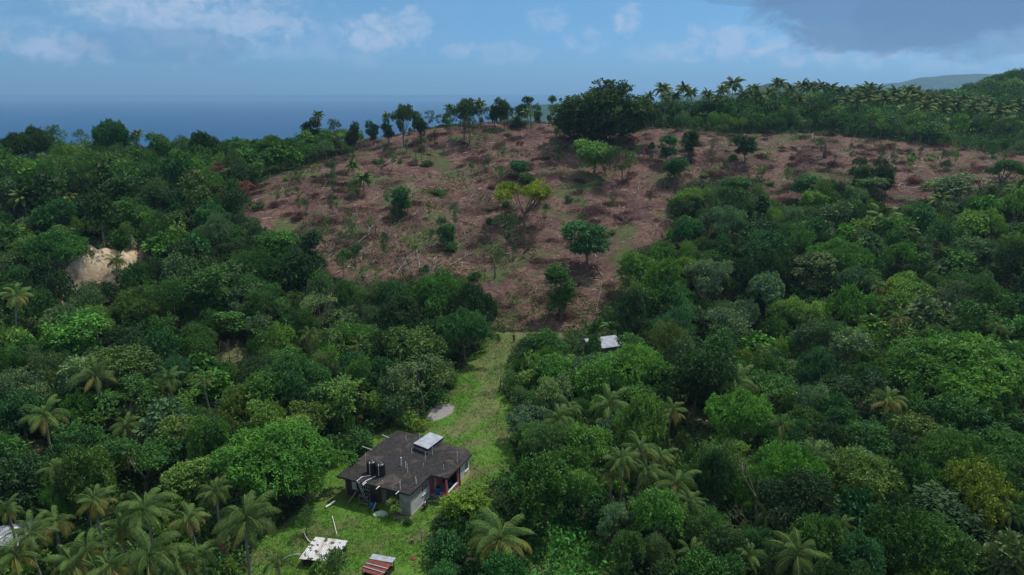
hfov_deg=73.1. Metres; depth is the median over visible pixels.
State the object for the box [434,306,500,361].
broadleaf tree
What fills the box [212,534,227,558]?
bush
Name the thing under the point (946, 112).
coconut palm
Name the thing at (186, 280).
broadleaf tree
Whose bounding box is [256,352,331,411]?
broadleaf tree
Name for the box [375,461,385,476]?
water tank
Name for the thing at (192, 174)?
broadleaf tree
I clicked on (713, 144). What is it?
sapling
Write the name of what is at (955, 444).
broadleaf tree
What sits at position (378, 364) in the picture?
broadleaf tree
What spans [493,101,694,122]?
headland
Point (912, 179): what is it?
bush
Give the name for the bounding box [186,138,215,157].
broadleaf tree
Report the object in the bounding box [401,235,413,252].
sapling
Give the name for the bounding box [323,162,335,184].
sapling
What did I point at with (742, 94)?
coconut palm
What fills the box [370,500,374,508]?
barrel
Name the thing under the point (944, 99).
coconut palm
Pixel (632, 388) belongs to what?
broadleaf tree
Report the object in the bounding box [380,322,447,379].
broadleaf tree
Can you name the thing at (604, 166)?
sapling
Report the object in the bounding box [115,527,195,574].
coconut palm
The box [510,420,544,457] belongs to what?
broadleaf tree
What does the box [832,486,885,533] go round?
broadleaf tree
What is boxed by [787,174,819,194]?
broadleaf tree
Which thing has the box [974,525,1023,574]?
broadleaf tree
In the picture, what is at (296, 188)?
sapling
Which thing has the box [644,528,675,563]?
broadleaf tree
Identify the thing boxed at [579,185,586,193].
sapling
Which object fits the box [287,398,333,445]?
broadleaf tree
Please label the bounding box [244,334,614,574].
grass
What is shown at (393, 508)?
broadleaf tree
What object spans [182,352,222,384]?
broadleaf tree
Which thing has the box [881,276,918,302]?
broadleaf tree
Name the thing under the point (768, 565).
broadleaf tree
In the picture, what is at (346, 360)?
broadleaf tree
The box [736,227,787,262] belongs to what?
broadleaf tree
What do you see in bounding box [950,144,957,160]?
sapling
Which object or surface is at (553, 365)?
broadleaf tree
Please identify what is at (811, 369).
broadleaf tree
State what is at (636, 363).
broadleaf tree
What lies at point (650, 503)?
broadleaf tree
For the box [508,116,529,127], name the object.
bush
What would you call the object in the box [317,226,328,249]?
sapling
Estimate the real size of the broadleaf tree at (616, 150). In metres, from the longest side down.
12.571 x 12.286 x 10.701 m
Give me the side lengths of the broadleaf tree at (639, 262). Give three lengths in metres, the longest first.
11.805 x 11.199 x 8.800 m
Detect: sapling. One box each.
[269,185,279,204]
[284,188,293,199]
[294,169,305,190]
[294,186,299,197]
[294,198,302,208]
[301,198,308,220]
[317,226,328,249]
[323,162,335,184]
[323,214,329,238]
[326,193,337,216]
[328,171,335,194]
[333,199,339,208]
[334,253,350,277]
[337,231,345,248]
[342,209,357,237]
[347,146,355,169]
[347,183,355,206]
[350,179,360,192]
[351,248,357,274]
[376,158,384,170]
[378,231,389,261]
[381,143,388,151]
[383,188,392,201]
[387,149,396,170]
[395,120,404,134]
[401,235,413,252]
[416,135,426,161]
[424,110,434,123]
[426,229,436,243]
[448,201,460,231]
[481,157,489,170]
[482,106,489,119]
[494,165,506,178]
[498,140,506,163]
[511,245,516,264]
[515,103,531,118]
[530,103,539,117]
[533,106,541,122]
[542,202,549,218]
[553,127,561,149]
[556,147,560,167]
[576,212,588,224]
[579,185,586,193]
[597,178,604,187]
[600,156,609,179]
[609,197,615,210]
[626,163,630,178]
[649,152,653,175]
[678,137,690,152]
[707,139,715,151]
[716,157,727,173]
[783,166,792,184]
[848,143,855,159]
[877,146,885,159]
[890,148,903,172]
[905,162,912,177]
[917,145,923,165]
[940,149,950,173]
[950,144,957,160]
[953,149,960,165]
[989,144,998,164]
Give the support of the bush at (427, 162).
on the ground at (82, 269)
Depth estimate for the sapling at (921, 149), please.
225.34 m
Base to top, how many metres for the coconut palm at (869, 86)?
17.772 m
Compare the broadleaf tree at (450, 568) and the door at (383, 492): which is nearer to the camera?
the broadleaf tree at (450, 568)
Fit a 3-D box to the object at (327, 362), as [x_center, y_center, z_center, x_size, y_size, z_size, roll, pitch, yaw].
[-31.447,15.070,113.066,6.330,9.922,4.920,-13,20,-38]
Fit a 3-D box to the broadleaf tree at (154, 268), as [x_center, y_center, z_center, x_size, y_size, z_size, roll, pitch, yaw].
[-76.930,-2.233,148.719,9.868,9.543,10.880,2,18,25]
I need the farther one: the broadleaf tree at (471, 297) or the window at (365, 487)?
the broadleaf tree at (471, 297)
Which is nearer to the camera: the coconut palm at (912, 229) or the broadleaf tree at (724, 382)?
the broadleaf tree at (724, 382)
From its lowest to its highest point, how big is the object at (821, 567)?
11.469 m
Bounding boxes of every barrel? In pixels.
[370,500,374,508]
[436,486,440,494]
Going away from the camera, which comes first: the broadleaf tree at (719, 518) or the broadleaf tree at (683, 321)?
the broadleaf tree at (719, 518)
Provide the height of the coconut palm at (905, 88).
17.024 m
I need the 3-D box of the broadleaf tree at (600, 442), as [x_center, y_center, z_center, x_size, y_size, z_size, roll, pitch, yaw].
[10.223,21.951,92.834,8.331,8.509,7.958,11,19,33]
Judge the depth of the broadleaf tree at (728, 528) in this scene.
77.06 m
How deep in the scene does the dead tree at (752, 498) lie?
79.89 m
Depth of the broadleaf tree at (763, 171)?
216.40 m
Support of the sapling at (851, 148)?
on the ground at (82, 269)
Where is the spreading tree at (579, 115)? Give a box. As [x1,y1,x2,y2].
[550,77,664,142]
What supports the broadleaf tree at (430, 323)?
on the ground at (82, 269)
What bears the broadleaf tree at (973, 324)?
on the ground at (82, 269)
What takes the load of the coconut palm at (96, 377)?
on the ground at (82, 269)
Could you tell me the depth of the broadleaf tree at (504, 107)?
253.15 m
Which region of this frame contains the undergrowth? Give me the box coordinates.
[0,115,1023,574]
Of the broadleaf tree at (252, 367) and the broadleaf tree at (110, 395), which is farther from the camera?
the broadleaf tree at (252, 367)
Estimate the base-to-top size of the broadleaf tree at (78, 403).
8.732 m
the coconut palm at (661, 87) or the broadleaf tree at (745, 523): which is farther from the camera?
the coconut palm at (661, 87)
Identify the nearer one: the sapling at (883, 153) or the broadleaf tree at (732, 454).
the broadleaf tree at (732, 454)
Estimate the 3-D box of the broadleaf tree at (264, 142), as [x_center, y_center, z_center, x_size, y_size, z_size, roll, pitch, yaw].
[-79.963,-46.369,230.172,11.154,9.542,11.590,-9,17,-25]
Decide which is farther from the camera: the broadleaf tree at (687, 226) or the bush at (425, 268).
the broadleaf tree at (687, 226)
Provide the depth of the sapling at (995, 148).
229.17 m
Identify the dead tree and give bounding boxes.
[725,460,777,524]
[726,448,774,526]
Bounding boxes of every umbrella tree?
[93,433,192,493]
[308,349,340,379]
[344,357,372,412]
[389,103,421,147]
[450,98,484,142]
[492,179,555,226]
[596,501,634,543]
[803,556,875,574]
[820,262,881,315]
[983,159,1023,187]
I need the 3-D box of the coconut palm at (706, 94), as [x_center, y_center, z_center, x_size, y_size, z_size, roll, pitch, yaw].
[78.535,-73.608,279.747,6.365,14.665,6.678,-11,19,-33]
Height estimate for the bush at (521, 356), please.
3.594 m
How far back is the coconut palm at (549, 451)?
90.80 m
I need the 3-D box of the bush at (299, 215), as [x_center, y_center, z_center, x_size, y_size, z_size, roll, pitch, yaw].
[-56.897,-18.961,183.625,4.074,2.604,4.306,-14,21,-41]
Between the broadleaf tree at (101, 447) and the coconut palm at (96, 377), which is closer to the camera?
the broadleaf tree at (101, 447)
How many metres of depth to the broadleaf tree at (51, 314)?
123.06 m
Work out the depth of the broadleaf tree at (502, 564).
65.49 m
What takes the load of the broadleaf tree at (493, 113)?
on the ground at (82, 269)
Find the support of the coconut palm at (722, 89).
on the ground at (82, 269)
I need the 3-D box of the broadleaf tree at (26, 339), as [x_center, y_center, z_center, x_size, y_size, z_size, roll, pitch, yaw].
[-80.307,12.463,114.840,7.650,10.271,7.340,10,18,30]
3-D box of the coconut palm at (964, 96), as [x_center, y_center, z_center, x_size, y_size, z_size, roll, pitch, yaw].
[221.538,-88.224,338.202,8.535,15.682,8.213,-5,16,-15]
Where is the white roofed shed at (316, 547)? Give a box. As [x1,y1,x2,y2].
[299,537,347,565]
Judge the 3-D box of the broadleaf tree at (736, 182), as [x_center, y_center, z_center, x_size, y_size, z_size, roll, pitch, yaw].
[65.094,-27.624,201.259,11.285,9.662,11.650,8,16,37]
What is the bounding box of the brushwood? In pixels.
[247,120,1021,327]
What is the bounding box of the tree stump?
[822,137,829,158]
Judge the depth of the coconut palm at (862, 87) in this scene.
346.04 m
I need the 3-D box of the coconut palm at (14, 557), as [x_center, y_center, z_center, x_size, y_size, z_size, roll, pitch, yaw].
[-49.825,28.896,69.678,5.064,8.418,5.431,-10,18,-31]
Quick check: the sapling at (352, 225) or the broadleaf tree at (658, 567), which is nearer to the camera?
the broadleaf tree at (658, 567)
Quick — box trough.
[393,515,403,519]
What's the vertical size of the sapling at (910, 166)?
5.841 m
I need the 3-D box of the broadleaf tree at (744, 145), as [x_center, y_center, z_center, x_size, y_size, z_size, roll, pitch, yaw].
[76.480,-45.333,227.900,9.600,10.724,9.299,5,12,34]
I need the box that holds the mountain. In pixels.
[874,74,991,89]
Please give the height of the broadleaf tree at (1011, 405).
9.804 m
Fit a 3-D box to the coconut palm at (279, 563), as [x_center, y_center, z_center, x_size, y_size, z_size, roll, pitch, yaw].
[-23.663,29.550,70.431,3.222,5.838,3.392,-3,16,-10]
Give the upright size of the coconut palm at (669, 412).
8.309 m
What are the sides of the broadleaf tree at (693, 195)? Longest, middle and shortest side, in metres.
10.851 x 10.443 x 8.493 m
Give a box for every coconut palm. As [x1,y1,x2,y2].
[0,282,33,328]
[0,493,26,554]
[0,532,42,574]
[1,509,60,574]
[7,187,38,228]
[16,394,70,450]
[32,505,76,569]
[35,457,61,521]
[42,531,99,574]
[61,192,77,201]
[62,528,112,573]
[67,355,126,430]
[74,483,117,555]
[85,548,128,574]
[98,513,146,572]
[104,251,127,281]
[107,379,132,412]
[109,411,140,457]
[113,487,179,565]
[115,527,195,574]
[130,129,143,149]
[150,365,185,398]
[154,544,209,574]
[166,501,210,553]
[181,539,217,574]
[190,371,217,407]
[194,475,232,533]
[211,489,280,574]
[262,546,293,574]
[298,326,320,354]
[312,110,325,139]
[344,159,361,179]
[348,335,372,352]
[352,170,373,195]
[369,385,389,413]
[370,280,381,305]
[381,111,391,144]
[443,104,453,139]
[467,506,533,563]
[473,97,486,142]
[519,108,533,135]
[538,442,561,455]
[542,403,575,436]
[554,394,582,414]
[562,368,575,397]
[588,383,627,428]
[598,465,625,503]
[602,446,639,508]
[618,430,660,498]
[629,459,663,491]
[644,91,654,121]
[646,443,678,488]
[651,467,700,499]
[653,82,672,109]
[658,91,674,125]
[661,397,687,448]
[668,92,681,120]
[673,536,702,572]
[675,81,691,108]
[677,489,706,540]
[684,87,698,116]
[700,87,715,104]
[709,91,724,107]
[715,85,730,114]
[719,362,762,394]
[721,76,745,96]
[728,539,766,574]
[734,88,750,102]
[744,83,762,102]
[749,88,768,120]
[749,384,772,441]
[753,343,771,356]
[753,501,779,527]
[761,86,780,98]
[764,528,830,574]
[768,77,787,101]
[769,413,795,466]
[778,506,806,521]
[782,82,797,99]
[789,91,805,105]
[792,78,810,93]
[799,439,831,466]
[800,78,819,98]
[811,78,831,101]
[816,325,834,341]
[824,82,839,98]
[830,85,849,99]
[833,512,858,534]
[836,95,855,105]
[844,86,862,97]
[846,94,866,107]
[855,84,869,92]
[860,88,875,104]
[861,81,877,91]
[866,202,904,234]
[867,83,887,103]
[869,280,885,317]
[870,386,907,424]
[873,90,894,105]
[885,309,912,337]
[886,84,904,105]
[893,93,911,109]
[895,221,920,263]
[898,84,914,110]
[907,85,925,106]
[910,90,930,102]
[914,100,937,112]
[920,90,945,105]
[925,191,950,210]
[932,90,950,105]
[935,102,952,117]
[939,97,961,117]
[948,95,967,111]
[956,91,976,113]
[962,102,983,131]
[972,95,994,106]
[981,99,997,128]
[981,318,1009,339]
[984,102,1012,134]
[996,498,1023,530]
[999,179,1023,221]
[1002,103,1020,132]
[1010,98,1023,119]
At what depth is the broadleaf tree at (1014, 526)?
78.02 m
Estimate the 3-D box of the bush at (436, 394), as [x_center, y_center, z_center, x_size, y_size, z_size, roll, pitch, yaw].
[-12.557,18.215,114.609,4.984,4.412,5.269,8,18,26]
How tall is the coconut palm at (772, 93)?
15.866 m
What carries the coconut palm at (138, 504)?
on the ground at (82, 269)
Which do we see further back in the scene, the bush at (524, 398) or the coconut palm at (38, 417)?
the bush at (524, 398)
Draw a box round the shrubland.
[606,88,1022,149]
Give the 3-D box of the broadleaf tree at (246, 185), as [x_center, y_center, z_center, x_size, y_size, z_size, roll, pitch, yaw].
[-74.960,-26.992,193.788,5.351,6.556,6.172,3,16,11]
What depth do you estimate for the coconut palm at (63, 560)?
69.28 m
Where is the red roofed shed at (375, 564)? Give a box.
[360,554,395,574]
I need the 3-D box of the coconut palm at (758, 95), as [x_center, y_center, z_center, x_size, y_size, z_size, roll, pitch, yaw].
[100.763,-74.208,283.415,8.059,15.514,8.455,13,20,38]
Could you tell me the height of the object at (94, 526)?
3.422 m
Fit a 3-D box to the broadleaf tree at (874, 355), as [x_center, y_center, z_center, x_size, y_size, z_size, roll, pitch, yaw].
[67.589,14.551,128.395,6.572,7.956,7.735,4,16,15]
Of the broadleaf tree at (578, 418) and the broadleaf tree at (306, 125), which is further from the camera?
the broadleaf tree at (306, 125)
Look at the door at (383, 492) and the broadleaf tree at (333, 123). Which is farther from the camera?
the broadleaf tree at (333, 123)
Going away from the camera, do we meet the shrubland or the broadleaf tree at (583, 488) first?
the broadleaf tree at (583, 488)
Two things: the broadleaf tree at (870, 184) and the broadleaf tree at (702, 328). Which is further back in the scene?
the broadleaf tree at (870, 184)
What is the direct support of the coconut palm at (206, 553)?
on the ground at (82, 269)
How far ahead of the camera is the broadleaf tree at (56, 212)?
167.09 m
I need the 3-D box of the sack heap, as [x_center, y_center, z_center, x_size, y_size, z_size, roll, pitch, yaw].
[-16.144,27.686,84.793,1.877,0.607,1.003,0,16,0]
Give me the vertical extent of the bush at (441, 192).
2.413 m
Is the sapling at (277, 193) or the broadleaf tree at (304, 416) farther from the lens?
the sapling at (277, 193)
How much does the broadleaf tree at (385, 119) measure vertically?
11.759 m
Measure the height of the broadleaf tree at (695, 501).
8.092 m
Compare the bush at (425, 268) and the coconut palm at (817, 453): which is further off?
the bush at (425, 268)
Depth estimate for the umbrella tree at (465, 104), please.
238.91 m
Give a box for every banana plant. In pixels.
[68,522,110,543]
[598,321,626,335]
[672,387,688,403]
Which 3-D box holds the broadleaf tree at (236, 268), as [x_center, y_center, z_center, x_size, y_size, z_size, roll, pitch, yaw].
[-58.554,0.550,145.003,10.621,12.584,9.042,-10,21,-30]
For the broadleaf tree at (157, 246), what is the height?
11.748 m
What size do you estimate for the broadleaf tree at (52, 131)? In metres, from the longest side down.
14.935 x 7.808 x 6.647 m
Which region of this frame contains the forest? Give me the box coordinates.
[0,105,1023,574]
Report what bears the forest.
on the ground at (82, 269)
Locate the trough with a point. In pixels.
(399, 518)
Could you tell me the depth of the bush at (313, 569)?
72.84 m
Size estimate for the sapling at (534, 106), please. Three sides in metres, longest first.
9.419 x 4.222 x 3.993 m
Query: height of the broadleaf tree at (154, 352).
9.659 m
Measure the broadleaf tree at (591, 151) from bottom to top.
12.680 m
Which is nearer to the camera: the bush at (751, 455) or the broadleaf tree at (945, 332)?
the bush at (751, 455)
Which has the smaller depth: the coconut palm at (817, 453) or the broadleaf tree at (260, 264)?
the coconut palm at (817, 453)
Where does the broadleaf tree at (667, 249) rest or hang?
on the ground at (82, 269)
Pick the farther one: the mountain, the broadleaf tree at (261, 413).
the mountain
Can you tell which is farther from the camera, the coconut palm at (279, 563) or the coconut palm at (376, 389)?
the coconut palm at (376, 389)
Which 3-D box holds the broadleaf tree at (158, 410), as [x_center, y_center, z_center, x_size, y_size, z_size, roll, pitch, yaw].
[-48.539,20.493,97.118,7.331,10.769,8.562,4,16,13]
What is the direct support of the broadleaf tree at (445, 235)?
on the ground at (82, 269)
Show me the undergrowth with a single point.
(574, 527)
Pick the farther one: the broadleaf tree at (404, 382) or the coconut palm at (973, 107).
the coconut palm at (973, 107)
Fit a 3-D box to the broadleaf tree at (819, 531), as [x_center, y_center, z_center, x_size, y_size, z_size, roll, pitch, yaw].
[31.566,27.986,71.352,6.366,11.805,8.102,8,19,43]
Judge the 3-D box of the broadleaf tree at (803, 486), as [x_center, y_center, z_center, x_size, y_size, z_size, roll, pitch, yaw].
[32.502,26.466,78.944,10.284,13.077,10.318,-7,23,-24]
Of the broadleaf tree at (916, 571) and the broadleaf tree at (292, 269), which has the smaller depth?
the broadleaf tree at (916, 571)
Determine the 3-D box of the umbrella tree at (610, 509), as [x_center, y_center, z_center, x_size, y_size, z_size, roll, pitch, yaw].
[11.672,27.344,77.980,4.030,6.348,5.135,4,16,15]
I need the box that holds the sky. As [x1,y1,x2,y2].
[0,0,1023,94]
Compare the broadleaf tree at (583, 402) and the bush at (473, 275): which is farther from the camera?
the bush at (473, 275)
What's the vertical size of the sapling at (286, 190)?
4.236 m
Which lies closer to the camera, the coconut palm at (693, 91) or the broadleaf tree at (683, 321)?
the broadleaf tree at (683, 321)
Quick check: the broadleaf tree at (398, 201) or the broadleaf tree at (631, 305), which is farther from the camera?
the broadleaf tree at (398, 201)
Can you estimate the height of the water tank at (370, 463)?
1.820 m
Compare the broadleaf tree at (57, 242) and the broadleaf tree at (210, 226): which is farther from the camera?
the broadleaf tree at (210, 226)
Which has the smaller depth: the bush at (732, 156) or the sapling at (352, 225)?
the sapling at (352, 225)
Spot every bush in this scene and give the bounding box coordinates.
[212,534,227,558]
[251,201,264,209]
[290,211,303,220]
[308,556,332,574]
[315,546,349,574]
[323,433,358,465]
[337,248,351,255]
[342,426,374,456]
[350,242,361,251]
[395,410,418,427]
[402,516,411,525]
[409,418,428,431]
[418,264,429,272]
[420,160,434,165]
[420,386,450,407]
[424,527,467,563]
[428,188,446,195]
[443,240,458,251]
[445,369,458,388]
[445,516,470,540]
[467,272,481,280]
[485,217,493,223]
[502,200,510,207]
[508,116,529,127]
[512,351,530,368]
[515,388,542,403]
[518,172,535,182]
[530,385,539,393]
[563,195,573,201]
[570,134,586,139]
[607,228,616,233]
[636,518,658,537]
[728,154,737,158]
[742,450,759,465]
[906,176,920,183]
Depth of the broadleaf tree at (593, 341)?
127.21 m
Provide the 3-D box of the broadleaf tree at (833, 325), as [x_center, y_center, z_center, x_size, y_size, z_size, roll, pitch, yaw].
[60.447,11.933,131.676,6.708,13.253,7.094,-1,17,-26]
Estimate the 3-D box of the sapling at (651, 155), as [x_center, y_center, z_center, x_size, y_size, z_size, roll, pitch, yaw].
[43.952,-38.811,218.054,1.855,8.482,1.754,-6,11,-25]
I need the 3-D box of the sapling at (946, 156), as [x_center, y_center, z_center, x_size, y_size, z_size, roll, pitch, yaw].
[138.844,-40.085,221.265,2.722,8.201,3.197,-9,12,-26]
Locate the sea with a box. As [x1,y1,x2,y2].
[0,95,661,157]
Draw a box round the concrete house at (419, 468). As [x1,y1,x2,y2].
[336,431,471,515]
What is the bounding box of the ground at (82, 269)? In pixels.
[0,89,1023,574]
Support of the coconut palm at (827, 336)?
on the ground at (82, 269)
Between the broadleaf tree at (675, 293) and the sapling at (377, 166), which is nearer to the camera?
the broadleaf tree at (675, 293)
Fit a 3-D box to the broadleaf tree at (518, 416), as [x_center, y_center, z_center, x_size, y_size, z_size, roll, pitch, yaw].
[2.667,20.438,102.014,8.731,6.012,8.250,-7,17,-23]
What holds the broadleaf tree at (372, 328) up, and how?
on the ground at (82, 269)
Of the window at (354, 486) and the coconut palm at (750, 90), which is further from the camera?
the coconut palm at (750, 90)
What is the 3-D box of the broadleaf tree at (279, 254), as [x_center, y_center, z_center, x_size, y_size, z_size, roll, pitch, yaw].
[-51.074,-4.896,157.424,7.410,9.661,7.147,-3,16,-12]
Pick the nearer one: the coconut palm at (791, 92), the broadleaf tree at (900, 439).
the broadleaf tree at (900, 439)
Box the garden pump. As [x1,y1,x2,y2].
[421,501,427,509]
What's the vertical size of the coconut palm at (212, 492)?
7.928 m
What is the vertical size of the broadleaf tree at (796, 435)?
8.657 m
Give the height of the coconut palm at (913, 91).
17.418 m
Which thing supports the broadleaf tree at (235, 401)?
on the ground at (82, 269)
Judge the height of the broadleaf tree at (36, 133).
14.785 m
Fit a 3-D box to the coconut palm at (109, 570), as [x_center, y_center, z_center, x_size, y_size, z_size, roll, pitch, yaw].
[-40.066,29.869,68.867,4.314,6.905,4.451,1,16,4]
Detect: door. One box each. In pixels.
[381,489,386,502]
[434,477,436,489]
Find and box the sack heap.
[373,510,387,517]
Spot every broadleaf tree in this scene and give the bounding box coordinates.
[0,131,46,156]
[0,319,7,347]
[0,333,47,365]
[0,348,31,397]
[0,361,56,431]
[0,387,45,443]
[0,432,32,492]
[0,449,44,527]
[6,232,52,262]
[18,226,94,276]
[20,450,74,501]
[21,124,53,154]
[24,342,73,403]
[26,197,77,234]
[36,307,110,358]
[36,484,77,527]
[37,299,77,335]
[42,124,68,150]
[42,391,73,417]
[48,443,120,527]
[49,420,108,456]
[54,350,118,411]
[56,389,96,427]
[65,304,119,347]
[67,443,117,506]
[69,128,89,148]
[88,373,160,441]
[89,343,173,416]
[91,118,137,148]
[95,434,125,475]
[96,324,144,349]
[107,284,170,328]
[118,254,175,286]
[127,346,163,370]
[131,396,193,462]
[135,184,178,214]
[140,230,179,258]
[144,131,174,158]
[151,414,202,461]
[152,352,191,395]
[158,274,200,320]
[158,455,216,499]
[173,134,188,150]
[177,262,229,325]
[178,170,208,185]
[178,255,225,301]
[178,321,218,346]
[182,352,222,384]
[183,409,232,479]
[184,406,217,422]
[186,129,221,165]
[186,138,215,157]
[189,367,234,407]
[190,210,235,249]
[192,200,231,244]
[202,409,244,446]
[206,415,359,499]
[208,239,251,283]
[209,162,226,176]
[210,183,227,194]
[212,384,252,420]
[216,259,257,288]
[218,382,253,422]
[220,136,248,153]
[220,278,265,319]
[225,250,269,285]
[228,245,278,284]
[228,270,283,300]
[233,354,274,400]
[236,180,254,200]
[240,369,292,411]
[241,286,291,325]
[243,397,287,427]
[252,229,301,258]
[256,134,288,158]
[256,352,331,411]
[264,248,314,297]
[265,344,301,364]
[268,413,314,460]
[272,245,295,277]
[278,462,327,511]
[284,305,320,351]
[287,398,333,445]
[294,504,315,533]
[297,230,328,268]
[299,115,322,144]
[299,291,337,338]
[305,372,364,429]
[306,269,329,286]
[326,319,365,351]
[328,118,340,149]
[332,278,355,307]
[336,350,371,395]
[345,120,359,150]
[352,285,366,306]
[352,323,379,346]
[360,353,409,400]
[364,119,379,142]
[372,277,412,323]
[372,328,406,363]
[378,291,422,329]
[380,123,394,145]
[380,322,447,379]
[381,352,451,412]
[382,114,389,141]
[385,497,401,513]
[389,185,410,218]
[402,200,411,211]
[406,269,467,319]
[413,116,428,138]
[415,315,452,340]
[428,559,461,574]
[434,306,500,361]
[435,215,455,243]
[437,484,493,519]
[440,111,453,141]
[446,280,499,347]
[457,110,477,144]
[463,508,516,562]
[477,550,535,574]
[478,339,492,348]
[488,362,515,391]
[488,493,530,534]
[489,104,499,127]
[491,213,521,250]
[493,97,513,128]
[498,474,527,497]
[503,401,552,439]
[506,447,575,528]
[508,160,530,177]
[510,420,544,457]
[517,327,566,353]
[521,96,533,128]
[523,420,578,456]
[533,351,575,381]
[534,372,576,411]
[542,261,578,319]
[547,95,556,126]
[547,103,558,127]
[550,408,586,425]
[551,420,620,463]
[553,443,593,492]
[559,219,611,269]
[564,467,602,515]
[568,398,600,423]
[569,355,613,403]
[570,138,615,175]
[571,351,620,391]
[571,354,590,363]
[583,333,602,355]
[594,417,617,457]
[600,146,638,182]
[602,342,674,385]
[602,372,626,398]
[607,412,629,452]
[609,528,647,574]
[613,287,650,335]
[614,250,659,282]
[615,390,668,458]
[616,331,644,347]
[617,381,667,412]
[625,486,686,557]
[640,255,681,294]
[642,302,697,338]
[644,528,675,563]
[646,318,689,357]
[646,555,680,574]
[648,239,678,259]
[656,134,678,160]
[658,277,699,309]
[660,157,688,182]
[664,332,705,365]
[665,347,738,418]
[669,545,750,574]
[670,504,725,548]
[671,187,708,214]
[671,255,696,281]
[672,303,716,336]
[673,214,704,246]
[682,129,699,157]
[682,258,735,298]
[682,436,747,502]
[684,505,730,542]
[691,446,737,511]
[699,204,748,236]
[699,525,751,574]
[702,324,738,361]
[703,385,787,443]
[704,305,753,342]
[707,361,739,395]
[716,176,755,196]
[719,521,745,543]
[721,439,751,468]
[727,519,768,543]
[730,134,757,164]
[730,460,777,523]
[733,298,760,328]
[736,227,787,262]
[736,438,832,517]
[738,351,789,395]
[741,524,778,556]
[742,246,792,287]
[743,547,793,574]
[746,270,785,320]
[748,366,797,437]
[753,465,841,559]
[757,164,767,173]
[760,413,809,443]
[764,294,807,337]
[767,539,805,574]
[769,389,797,418]
[769,436,802,447]
[772,219,816,256]
[784,380,829,415]
[785,404,833,441]
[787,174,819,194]
[787,250,839,301]
[787,511,848,574]
[790,318,832,353]
[791,298,834,340]
[793,344,835,384]
[798,435,834,465]
[799,189,835,209]
[801,371,848,396]
[801,421,851,451]
[806,236,875,290]
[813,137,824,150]
[813,318,849,347]
[814,391,861,426]
[823,445,906,510]
[825,326,876,370]
[828,367,899,419]
[828,525,888,574]
[830,417,899,462]
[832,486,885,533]
[840,267,886,299]
[844,359,886,402]
[847,155,874,194]
[848,443,887,461]
[852,176,890,203]
[855,232,889,263]
[856,345,892,372]
[858,499,936,574]
[866,451,950,507]
[870,156,897,195]
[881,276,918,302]
[881,277,937,322]
[881,429,923,459]
[881,489,926,558]
[882,328,1023,416]
[884,508,981,574]
[888,409,948,443]
[893,547,946,574]
[894,570,916,574]
[899,294,958,336]
[901,423,1008,508]
[902,479,991,568]
[907,388,978,433]
[914,327,965,371]
[916,324,953,340]
[918,172,977,201]
[928,278,987,319]
[939,452,1023,545]
[942,425,998,452]
[944,298,1014,341]
[948,387,991,413]
[957,307,999,337]
[959,405,1012,451]
[961,274,1004,309]
[973,389,1022,423]
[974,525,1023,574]
[986,428,1023,469]
[990,237,1023,291]
[993,339,1023,384]
[995,496,1023,539]
[996,453,1016,478]
[1007,459,1023,492]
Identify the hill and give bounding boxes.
[658,87,939,101]
[723,83,812,99]
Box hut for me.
[0,521,41,555]
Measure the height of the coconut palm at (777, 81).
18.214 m
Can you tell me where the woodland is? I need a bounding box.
[550,67,1023,124]
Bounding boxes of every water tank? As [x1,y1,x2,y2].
[366,459,375,474]
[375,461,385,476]
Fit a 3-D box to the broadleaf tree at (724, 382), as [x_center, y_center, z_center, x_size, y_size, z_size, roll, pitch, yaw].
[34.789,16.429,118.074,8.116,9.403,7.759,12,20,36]
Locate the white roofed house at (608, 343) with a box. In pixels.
[580,335,620,352]
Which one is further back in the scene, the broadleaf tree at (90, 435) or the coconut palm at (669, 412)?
the coconut palm at (669, 412)
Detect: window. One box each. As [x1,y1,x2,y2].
[352,482,356,489]
[361,484,369,490]
[422,480,429,496]
[465,461,468,472]
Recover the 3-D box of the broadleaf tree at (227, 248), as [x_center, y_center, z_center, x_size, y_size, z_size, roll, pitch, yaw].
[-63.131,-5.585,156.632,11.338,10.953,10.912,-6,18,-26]
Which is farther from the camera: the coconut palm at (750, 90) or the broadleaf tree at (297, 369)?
the coconut palm at (750, 90)
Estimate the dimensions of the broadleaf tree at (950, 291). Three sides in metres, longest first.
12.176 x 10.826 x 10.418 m
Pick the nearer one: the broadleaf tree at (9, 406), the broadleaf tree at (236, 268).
the broadleaf tree at (9, 406)
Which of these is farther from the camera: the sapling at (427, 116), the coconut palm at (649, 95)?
the coconut palm at (649, 95)
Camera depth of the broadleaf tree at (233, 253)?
151.79 m
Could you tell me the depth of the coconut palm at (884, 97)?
330.96 m
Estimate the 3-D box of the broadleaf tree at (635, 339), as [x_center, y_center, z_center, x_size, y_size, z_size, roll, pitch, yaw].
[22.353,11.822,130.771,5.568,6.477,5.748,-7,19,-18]
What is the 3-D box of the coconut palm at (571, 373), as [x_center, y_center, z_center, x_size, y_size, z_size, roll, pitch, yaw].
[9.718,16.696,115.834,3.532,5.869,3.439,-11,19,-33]
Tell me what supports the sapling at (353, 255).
on the ground at (82, 269)
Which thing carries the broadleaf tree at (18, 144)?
on the ground at (82, 269)

